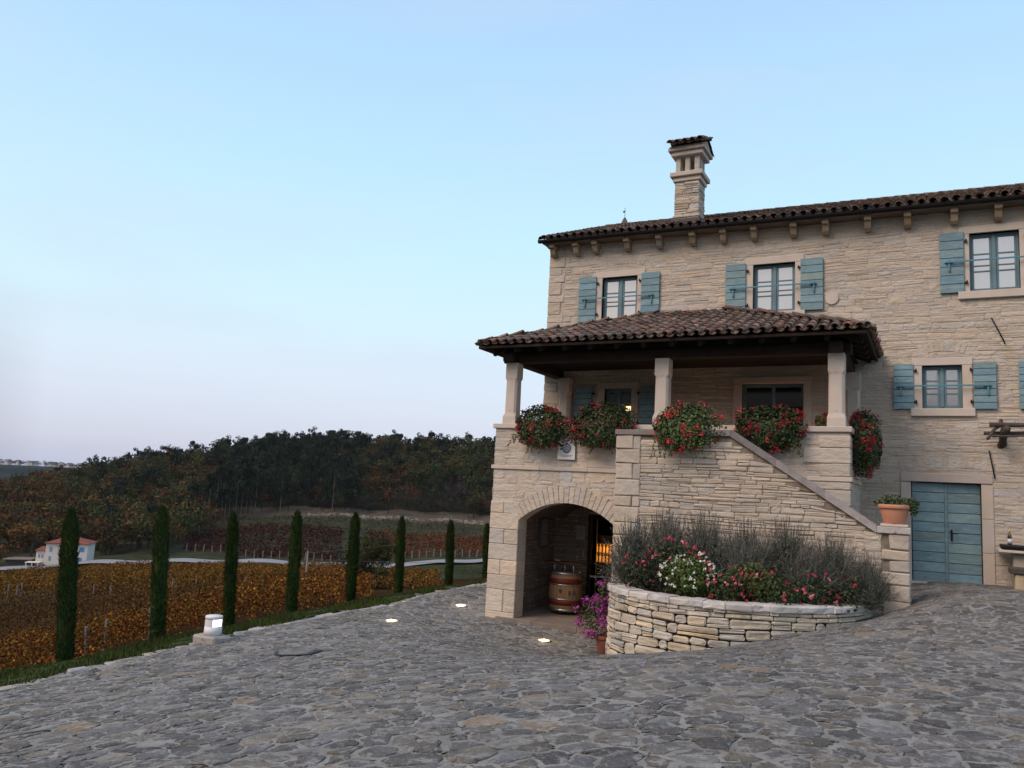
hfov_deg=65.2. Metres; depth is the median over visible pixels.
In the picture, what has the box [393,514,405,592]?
cypress tree
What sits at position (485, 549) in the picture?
cypress tree
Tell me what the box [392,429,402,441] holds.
pine tree
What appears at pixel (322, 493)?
pine tree
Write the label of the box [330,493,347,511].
autumn tree
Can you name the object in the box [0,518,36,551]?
autumn tree
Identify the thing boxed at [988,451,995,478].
iron rod
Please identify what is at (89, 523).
autumn tree
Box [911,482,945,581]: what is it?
door
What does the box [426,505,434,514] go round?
autumn tree
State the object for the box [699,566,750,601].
bedding flower
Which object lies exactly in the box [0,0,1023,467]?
sky
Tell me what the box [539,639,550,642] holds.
ground light
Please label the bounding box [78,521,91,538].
autumn tree
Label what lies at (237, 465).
pine tree
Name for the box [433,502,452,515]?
autumn tree
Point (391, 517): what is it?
terrace wall
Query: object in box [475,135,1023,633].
stone house
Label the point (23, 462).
ridge wood
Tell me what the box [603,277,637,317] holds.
window
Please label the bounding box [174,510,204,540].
autumn tree
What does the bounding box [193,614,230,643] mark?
bollard lamp
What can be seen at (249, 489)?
pine tree
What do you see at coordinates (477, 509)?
autumn tree
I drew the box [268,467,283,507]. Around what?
pine tree
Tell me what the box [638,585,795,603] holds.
bed soil
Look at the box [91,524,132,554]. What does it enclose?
autumn tree
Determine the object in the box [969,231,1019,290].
window
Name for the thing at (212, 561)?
road
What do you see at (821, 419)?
geranium
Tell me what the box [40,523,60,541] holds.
autumn tree
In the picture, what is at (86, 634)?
vineyard post
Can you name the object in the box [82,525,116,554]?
autumn tree
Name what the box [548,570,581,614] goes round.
wine barrel
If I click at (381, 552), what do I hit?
shrub
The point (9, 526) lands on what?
autumn tree
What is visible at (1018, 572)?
stone bench
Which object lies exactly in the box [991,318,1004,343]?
iron rod
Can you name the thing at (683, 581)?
bedding flower
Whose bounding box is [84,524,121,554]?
autumn tree
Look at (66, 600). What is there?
cypress tree
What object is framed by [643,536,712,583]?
bush
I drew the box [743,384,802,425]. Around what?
door
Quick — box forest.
[0,426,495,547]
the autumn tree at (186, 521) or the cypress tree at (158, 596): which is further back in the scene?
the autumn tree at (186, 521)
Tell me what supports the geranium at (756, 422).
attached to the stone house at (725, 315)
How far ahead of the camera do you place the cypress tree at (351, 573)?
20.18 m
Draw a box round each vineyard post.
[84,626,88,654]
[101,619,109,650]
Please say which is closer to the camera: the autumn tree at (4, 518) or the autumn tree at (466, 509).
the autumn tree at (4, 518)
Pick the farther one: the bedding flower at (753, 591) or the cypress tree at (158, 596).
the cypress tree at (158, 596)
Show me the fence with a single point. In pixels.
(371, 561)
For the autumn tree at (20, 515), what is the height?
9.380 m
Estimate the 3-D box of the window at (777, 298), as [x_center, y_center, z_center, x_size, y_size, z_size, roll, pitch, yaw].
[6.400,-2.314,19.477,0.980,1.200,0.082,-1,-8,28]
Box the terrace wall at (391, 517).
[307,513,484,524]
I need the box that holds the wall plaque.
[557,440,575,459]
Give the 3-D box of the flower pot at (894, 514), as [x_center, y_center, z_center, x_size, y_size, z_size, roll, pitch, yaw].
[6.724,2.217,14.039,0.733,0.573,0.525,-7,-13,54]
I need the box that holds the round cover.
[825,291,838,304]
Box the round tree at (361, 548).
[333,526,391,567]
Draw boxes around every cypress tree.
[53,506,80,661]
[147,504,170,638]
[221,511,240,625]
[284,509,303,611]
[344,511,360,601]
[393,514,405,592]
[444,519,454,584]
[481,523,489,578]
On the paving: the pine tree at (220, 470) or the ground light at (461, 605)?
the ground light at (461, 605)
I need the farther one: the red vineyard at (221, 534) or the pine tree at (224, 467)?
the pine tree at (224, 467)
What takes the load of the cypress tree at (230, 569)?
on the grass verge
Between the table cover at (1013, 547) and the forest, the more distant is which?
the forest
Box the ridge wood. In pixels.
[1,459,76,467]
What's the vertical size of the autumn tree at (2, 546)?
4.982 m
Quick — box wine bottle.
[1007,529,1011,544]
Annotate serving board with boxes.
[544,559,587,572]
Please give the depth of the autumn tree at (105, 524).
194.99 m
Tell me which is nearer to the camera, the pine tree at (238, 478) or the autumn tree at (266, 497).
the pine tree at (238, 478)
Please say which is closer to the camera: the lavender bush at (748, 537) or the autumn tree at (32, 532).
the lavender bush at (748, 537)
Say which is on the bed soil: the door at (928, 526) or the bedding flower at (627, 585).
the bedding flower at (627, 585)
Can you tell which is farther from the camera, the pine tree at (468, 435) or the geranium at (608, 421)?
the pine tree at (468, 435)
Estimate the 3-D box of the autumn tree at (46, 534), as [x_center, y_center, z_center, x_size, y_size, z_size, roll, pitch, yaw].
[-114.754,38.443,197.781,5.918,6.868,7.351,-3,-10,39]
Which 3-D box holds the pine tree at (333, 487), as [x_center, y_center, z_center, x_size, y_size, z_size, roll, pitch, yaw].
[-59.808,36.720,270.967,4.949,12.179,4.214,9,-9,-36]
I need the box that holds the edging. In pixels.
[0,582,486,689]
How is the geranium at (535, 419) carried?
attached to the stone house at (725, 315)
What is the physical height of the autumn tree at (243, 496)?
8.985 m
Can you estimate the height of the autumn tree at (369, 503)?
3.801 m
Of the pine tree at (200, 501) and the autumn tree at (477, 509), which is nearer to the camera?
the pine tree at (200, 501)
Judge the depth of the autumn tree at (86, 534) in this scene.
195.57 m
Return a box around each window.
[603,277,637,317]
[606,389,630,422]
[754,263,794,310]
[922,366,962,407]
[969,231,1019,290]
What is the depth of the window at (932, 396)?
17.50 m
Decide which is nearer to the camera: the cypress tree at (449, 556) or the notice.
the notice
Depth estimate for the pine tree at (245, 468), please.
259.61 m
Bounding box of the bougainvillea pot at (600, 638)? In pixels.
[572,579,609,653]
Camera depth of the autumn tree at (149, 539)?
197.92 m
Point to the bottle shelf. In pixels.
(602, 547)
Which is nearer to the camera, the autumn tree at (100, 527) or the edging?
the edging
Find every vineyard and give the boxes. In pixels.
[0,559,364,599]
[0,565,376,670]
[183,522,344,560]
[362,564,443,589]
[367,529,482,556]
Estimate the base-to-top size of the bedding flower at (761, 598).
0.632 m
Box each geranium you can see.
[507,404,573,453]
[568,401,637,455]
[649,400,726,458]
[728,404,809,456]
[811,411,827,425]
[847,407,883,479]
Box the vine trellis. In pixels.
[984,419,1023,448]
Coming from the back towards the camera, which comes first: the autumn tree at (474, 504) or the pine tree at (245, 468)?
the autumn tree at (474, 504)
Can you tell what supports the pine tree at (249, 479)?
on the terrain at (144, 552)
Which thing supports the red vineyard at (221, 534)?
on the terrain at (144, 552)
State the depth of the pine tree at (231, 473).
257.77 m
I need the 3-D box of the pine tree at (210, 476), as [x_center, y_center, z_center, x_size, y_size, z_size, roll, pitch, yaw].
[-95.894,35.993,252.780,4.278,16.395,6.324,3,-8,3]
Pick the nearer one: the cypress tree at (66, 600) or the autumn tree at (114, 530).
the cypress tree at (66, 600)
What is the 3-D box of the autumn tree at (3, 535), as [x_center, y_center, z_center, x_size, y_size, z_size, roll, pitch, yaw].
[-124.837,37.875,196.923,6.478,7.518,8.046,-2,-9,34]
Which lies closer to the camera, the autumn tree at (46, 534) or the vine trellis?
the vine trellis
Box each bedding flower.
[622,542,652,590]
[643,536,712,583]
[657,551,716,597]
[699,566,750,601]
[719,562,783,601]
[734,570,802,604]
[784,569,837,604]
[828,579,865,612]
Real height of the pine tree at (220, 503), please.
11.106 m
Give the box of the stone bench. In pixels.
[1008,566,1023,589]
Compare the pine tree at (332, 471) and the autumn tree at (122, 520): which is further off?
the pine tree at (332, 471)
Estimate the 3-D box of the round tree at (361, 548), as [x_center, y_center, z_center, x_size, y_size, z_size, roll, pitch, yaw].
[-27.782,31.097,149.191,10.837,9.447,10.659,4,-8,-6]
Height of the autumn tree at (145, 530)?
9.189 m
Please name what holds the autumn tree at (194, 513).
on the terrain at (144, 552)
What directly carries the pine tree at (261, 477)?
on the terrain at (144, 552)
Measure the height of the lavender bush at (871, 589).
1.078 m
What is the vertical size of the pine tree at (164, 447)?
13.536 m
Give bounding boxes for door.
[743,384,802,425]
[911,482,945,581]
[944,483,982,583]
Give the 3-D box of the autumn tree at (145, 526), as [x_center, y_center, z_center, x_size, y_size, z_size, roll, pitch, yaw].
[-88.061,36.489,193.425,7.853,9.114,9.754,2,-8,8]
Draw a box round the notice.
[576,525,585,539]
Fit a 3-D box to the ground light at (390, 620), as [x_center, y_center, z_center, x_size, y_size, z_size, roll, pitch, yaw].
[-2.506,4.952,16.657,0.300,0.082,0.300,-1,-8,28]
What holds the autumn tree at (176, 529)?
on the terrain at (144, 552)
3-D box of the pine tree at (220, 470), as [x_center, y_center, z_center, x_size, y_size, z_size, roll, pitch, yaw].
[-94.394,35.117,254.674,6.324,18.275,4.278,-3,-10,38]
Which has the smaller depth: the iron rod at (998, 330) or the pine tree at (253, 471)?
the iron rod at (998, 330)
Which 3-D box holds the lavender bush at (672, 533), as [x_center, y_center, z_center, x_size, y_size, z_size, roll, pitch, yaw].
[2.972,3.140,14.807,1.786,1.550,1.764,-4,-10,43]
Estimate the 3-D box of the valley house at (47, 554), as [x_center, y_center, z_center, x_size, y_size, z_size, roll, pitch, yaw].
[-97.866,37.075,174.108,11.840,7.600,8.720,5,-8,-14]
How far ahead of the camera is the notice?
20.72 m
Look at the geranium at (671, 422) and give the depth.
15.64 m
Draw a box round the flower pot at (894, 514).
[874,494,919,527]
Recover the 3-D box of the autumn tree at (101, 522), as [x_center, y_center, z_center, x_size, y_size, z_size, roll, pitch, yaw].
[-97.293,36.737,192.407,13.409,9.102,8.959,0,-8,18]
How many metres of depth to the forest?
298.43 m
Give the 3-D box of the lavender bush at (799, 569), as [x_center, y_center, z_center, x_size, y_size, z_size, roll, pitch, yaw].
[5.113,3.295,13.748,1.304,1.151,1.287,8,-9,-34]
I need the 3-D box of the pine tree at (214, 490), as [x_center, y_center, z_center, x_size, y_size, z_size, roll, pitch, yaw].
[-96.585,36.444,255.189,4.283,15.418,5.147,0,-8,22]
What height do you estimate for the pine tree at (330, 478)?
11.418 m
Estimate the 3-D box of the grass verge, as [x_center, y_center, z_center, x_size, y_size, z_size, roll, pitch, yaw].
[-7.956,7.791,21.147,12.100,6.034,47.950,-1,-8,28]
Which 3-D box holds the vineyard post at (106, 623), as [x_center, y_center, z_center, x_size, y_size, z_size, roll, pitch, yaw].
[-21.880,13.724,43.007,0.160,2.090,0.160,-3,-11,27]
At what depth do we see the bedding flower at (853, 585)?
13.40 m
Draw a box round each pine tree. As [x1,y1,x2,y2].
[143,499,159,546]
[160,444,170,454]
[189,487,203,533]
[201,479,216,529]
[203,472,217,521]
[203,475,216,519]
[212,466,226,520]
[216,458,233,513]
[219,483,233,507]
[223,469,238,516]
[227,469,245,511]
[230,458,242,510]
[234,463,256,516]
[238,472,258,512]
[242,466,253,515]
[243,467,257,515]
[250,469,265,515]
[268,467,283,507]
[270,477,283,510]
[273,460,289,513]
[316,482,329,510]
[319,475,331,511]
[321,462,342,514]
[327,477,334,508]
[330,475,339,508]
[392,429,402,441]
[464,432,472,438]
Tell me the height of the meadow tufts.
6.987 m
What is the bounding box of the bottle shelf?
[596,535,612,576]
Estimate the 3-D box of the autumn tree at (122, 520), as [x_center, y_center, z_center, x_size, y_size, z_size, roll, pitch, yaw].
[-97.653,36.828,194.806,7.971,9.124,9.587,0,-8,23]
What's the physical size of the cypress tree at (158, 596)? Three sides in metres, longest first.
3.090 x 0.435 x 0.424 m
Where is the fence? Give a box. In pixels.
[304,534,479,600]
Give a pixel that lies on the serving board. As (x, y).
(568, 562)
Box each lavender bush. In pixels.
[590,515,663,590]
[625,512,712,591]
[635,508,702,586]
[653,508,741,595]
[701,515,787,601]
[707,536,779,601]
[752,514,843,600]
[763,542,848,606]
[781,530,876,611]
[840,549,905,614]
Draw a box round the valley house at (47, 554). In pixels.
[24,538,97,565]
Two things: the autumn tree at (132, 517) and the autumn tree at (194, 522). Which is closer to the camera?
the autumn tree at (132, 517)
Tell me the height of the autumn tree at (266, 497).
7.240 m
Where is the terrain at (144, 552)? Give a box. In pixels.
[0,454,492,667]
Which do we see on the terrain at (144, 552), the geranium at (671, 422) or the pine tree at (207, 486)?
the pine tree at (207, 486)
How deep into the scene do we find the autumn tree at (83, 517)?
203.12 m
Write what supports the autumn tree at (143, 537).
on the terrain at (144, 552)
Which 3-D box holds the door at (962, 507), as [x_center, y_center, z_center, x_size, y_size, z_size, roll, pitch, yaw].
[9.538,3.174,16.920,0.676,2.106,0.166,-1,-8,28]
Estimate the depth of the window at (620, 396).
20.90 m
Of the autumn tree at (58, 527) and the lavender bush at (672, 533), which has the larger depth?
the autumn tree at (58, 527)
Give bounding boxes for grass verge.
[0,583,486,686]
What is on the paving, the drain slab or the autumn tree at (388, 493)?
the drain slab
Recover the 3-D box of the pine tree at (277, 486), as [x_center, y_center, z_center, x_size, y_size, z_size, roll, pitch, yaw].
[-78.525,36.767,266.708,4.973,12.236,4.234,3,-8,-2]
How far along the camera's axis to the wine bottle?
16.00 m
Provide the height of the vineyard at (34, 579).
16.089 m
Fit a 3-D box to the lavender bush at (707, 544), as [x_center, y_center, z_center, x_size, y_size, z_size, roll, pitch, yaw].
[3.582,3.103,14.724,1.991,1.674,1.945,5,-8,-16]
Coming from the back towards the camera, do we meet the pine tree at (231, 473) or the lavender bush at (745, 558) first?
the pine tree at (231, 473)
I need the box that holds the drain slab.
[274,649,321,655]
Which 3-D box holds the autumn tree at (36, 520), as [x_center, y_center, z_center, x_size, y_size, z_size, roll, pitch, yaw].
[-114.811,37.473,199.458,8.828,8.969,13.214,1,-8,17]
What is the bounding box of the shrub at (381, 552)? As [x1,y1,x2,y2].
[343,536,395,588]
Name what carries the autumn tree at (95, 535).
on the terrain at (144, 552)
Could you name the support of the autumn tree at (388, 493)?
on the terrain at (144, 552)
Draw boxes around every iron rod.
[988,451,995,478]
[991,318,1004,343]
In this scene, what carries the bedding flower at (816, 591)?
on the bed soil
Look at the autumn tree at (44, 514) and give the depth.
206.39 m
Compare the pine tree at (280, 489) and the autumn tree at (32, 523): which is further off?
the pine tree at (280, 489)
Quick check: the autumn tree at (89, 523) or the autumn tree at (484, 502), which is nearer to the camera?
the autumn tree at (89, 523)
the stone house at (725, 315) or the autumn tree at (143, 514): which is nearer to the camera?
the stone house at (725, 315)
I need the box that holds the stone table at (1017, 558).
[996,547,1023,586]
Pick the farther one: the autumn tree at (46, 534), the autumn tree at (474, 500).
the autumn tree at (474, 500)
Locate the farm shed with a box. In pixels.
[2,557,35,566]
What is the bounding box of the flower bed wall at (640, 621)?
[605,579,872,654]
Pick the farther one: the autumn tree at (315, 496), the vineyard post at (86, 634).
the autumn tree at (315, 496)
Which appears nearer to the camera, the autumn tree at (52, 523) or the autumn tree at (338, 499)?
the autumn tree at (52, 523)
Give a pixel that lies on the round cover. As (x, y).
(831, 297)
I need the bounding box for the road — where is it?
[0,558,482,569]
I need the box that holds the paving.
[0,582,1023,767]
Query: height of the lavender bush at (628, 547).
1.473 m
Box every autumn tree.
[0,511,24,549]
[0,517,31,549]
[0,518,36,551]
[0,524,13,550]
[0,544,14,559]
[3,514,40,550]
[4,521,81,556]
[15,510,54,538]
[16,517,42,547]
[17,516,63,540]
[38,516,63,542]
[38,525,55,545]
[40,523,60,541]
[47,518,81,541]
[54,512,99,532]
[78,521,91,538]
[79,518,100,538]
[79,525,101,540]
[82,515,130,550]
[82,522,119,549]
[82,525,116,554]
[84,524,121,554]
[86,517,131,549]
[91,517,135,551]
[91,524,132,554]
[99,524,129,553]
[120,509,152,549]
[125,516,155,552]
[127,512,155,547]
[128,515,156,547]
[129,516,155,551]
[138,516,174,548]
[169,522,185,547]
[172,517,196,543]
[174,505,208,539]
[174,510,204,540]
[221,485,252,509]
[258,491,276,510]
[310,487,323,506]
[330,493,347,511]
[363,502,372,512]
[377,486,403,513]
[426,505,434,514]
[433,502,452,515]
[459,491,489,517]
[460,505,474,512]
[466,497,490,515]
[469,494,488,515]
[472,503,481,516]
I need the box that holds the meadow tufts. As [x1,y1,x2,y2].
[201,513,484,539]
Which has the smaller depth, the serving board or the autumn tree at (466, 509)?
the serving board
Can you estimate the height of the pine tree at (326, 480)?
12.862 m
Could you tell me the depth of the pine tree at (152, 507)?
201.20 m
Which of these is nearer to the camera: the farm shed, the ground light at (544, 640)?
the ground light at (544, 640)
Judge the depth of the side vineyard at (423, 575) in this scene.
88.76 m
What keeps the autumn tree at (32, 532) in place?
on the terrain at (144, 552)
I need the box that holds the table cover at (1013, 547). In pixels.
[999,544,1023,549]
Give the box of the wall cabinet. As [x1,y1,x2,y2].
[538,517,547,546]
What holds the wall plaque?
attached to the stone house at (725, 315)
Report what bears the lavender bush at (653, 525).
on the bed soil
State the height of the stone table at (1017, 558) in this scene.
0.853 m
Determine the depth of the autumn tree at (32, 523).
205.53 m
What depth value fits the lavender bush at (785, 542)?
14.13 m
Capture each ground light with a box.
[384,619,398,621]
[455,604,466,607]
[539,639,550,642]
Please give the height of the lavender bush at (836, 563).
1.406 m
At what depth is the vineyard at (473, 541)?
221.93 m
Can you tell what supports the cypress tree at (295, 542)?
on the grass verge
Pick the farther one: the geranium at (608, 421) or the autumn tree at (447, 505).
the autumn tree at (447, 505)
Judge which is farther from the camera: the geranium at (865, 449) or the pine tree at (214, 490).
the pine tree at (214, 490)
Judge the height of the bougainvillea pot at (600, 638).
1.507 m

